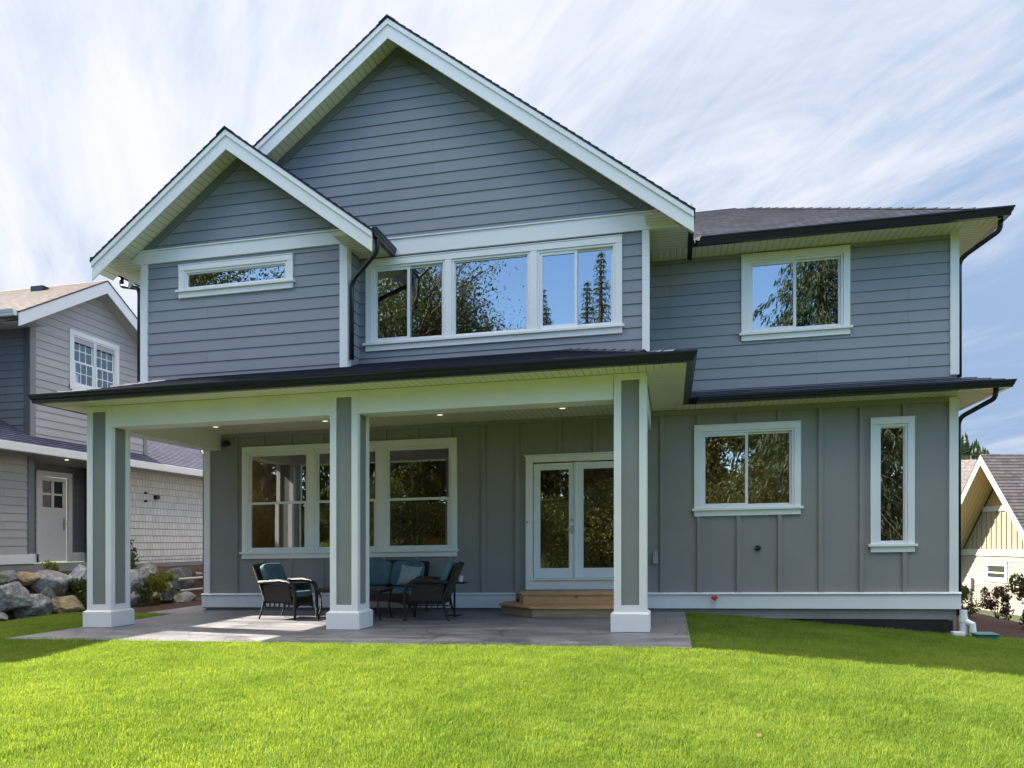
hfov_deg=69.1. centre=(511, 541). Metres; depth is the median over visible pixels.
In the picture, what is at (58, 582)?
boulder
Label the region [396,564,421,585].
throw pillow
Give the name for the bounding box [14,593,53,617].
boulder
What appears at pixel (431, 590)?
armchair
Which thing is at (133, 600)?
boulder
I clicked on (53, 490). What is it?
door
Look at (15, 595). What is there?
boulder
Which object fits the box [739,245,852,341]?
window
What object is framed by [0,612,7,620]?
boulder
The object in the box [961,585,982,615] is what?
shrub
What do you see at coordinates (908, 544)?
window
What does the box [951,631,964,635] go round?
cover block
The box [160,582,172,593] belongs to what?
boulder
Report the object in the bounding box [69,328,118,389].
window
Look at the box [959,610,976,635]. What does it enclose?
drain pipe
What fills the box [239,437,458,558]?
window
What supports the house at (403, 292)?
on the ground at (10, 614)
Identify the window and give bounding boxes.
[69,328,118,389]
[175,253,295,298]
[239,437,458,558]
[362,234,624,351]
[692,420,803,516]
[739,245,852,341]
[868,416,917,551]
[983,561,1007,582]
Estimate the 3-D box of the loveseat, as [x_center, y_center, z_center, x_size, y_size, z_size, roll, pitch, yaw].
[-2.173,0.781,12.970,1.361,0.922,0.870,0,0,12]
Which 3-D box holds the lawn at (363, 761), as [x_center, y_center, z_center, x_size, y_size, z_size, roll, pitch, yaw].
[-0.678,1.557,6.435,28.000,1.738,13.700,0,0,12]
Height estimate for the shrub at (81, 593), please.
0.580 m
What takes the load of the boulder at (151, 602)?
on the mulch bed at (198, 583)
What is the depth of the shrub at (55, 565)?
14.93 m
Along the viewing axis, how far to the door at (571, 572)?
12.82 m
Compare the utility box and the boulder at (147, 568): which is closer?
the utility box
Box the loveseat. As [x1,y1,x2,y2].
[369,560,429,611]
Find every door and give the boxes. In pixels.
[41,476,65,561]
[533,462,576,577]
[577,461,613,577]
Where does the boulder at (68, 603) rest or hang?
on the mulch bed at (198, 583)
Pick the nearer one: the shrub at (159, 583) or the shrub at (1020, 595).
the shrub at (1020, 595)
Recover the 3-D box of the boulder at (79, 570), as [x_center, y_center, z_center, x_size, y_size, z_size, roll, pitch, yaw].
[-8.843,0.779,15.253,0.522,0.672,0.574,0,0,12]
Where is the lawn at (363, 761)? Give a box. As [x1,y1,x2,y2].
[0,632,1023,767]
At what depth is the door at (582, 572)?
12.74 m
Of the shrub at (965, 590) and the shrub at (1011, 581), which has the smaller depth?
the shrub at (1011, 581)
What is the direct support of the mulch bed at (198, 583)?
on the ground at (10, 614)
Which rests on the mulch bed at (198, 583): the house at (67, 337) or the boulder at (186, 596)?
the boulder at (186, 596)
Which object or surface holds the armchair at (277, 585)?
on the patio
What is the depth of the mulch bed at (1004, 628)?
13.55 m
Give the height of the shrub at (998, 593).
0.835 m
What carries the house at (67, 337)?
on the ground at (10, 614)
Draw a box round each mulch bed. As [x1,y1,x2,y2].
[1,565,202,621]
[956,612,1023,638]
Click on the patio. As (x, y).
(667, 628)
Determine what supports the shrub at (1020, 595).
on the mulch bed at (1004, 628)
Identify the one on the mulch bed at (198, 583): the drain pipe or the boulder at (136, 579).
the boulder at (136, 579)
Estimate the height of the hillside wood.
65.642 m
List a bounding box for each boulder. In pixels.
[0,570,17,584]
[0,581,32,611]
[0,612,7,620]
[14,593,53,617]
[17,571,40,585]
[30,570,71,596]
[41,586,56,598]
[51,595,84,613]
[68,564,86,593]
[130,569,143,591]
[130,591,142,605]
[137,561,158,589]
[144,592,161,604]
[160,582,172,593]
[161,593,173,602]
[164,567,193,591]
[173,591,195,601]
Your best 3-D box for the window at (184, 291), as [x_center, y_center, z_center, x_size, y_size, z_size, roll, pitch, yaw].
[-4.434,-4.252,11.928,2.100,0.574,0.135,0,0,12]
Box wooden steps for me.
[499,590,613,617]
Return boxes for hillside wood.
[961,432,989,459]
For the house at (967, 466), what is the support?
on the ground at (10, 614)
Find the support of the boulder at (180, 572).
on the mulch bed at (198, 583)
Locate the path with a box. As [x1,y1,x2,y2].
[134,605,205,616]
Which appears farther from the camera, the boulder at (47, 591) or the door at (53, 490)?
the door at (53, 490)
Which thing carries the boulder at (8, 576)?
on the mulch bed at (198, 583)
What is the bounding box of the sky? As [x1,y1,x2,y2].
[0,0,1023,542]
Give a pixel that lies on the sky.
(720, 104)
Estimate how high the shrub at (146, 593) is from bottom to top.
0.427 m
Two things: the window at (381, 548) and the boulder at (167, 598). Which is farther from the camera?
the boulder at (167, 598)
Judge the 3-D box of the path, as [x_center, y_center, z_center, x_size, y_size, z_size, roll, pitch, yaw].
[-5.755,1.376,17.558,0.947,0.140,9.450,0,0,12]
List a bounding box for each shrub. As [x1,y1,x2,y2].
[40,559,58,570]
[69,576,86,601]
[134,586,160,604]
[145,571,174,592]
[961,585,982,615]
[980,584,1015,619]
[1008,573,1023,612]
[1013,576,1023,628]
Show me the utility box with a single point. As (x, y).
(989, 635)
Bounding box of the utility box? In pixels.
[970,632,999,638]
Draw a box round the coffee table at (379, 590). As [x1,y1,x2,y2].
[314,587,395,619]
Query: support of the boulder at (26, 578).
on the mulch bed at (198, 583)
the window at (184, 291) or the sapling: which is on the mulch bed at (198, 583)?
the sapling
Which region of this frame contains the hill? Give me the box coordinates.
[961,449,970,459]
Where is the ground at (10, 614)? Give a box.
[3,543,1022,643]
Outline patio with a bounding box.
[8,610,691,649]
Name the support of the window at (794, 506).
in the house at (403, 292)
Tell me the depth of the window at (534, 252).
11.50 m
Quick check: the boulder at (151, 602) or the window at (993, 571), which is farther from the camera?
the window at (993, 571)
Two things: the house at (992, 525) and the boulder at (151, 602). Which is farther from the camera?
the house at (992, 525)
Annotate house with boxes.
[0,280,202,572]
[27,14,1016,632]
[961,454,1023,615]
[961,460,976,492]
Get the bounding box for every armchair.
[252,562,317,619]
[403,561,463,620]
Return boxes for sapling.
[130,538,138,568]
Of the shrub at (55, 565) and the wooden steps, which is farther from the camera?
the shrub at (55, 565)
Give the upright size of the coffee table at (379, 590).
0.499 m
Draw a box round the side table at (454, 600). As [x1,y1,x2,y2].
[447,581,467,615]
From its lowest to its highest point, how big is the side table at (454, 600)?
0.555 m

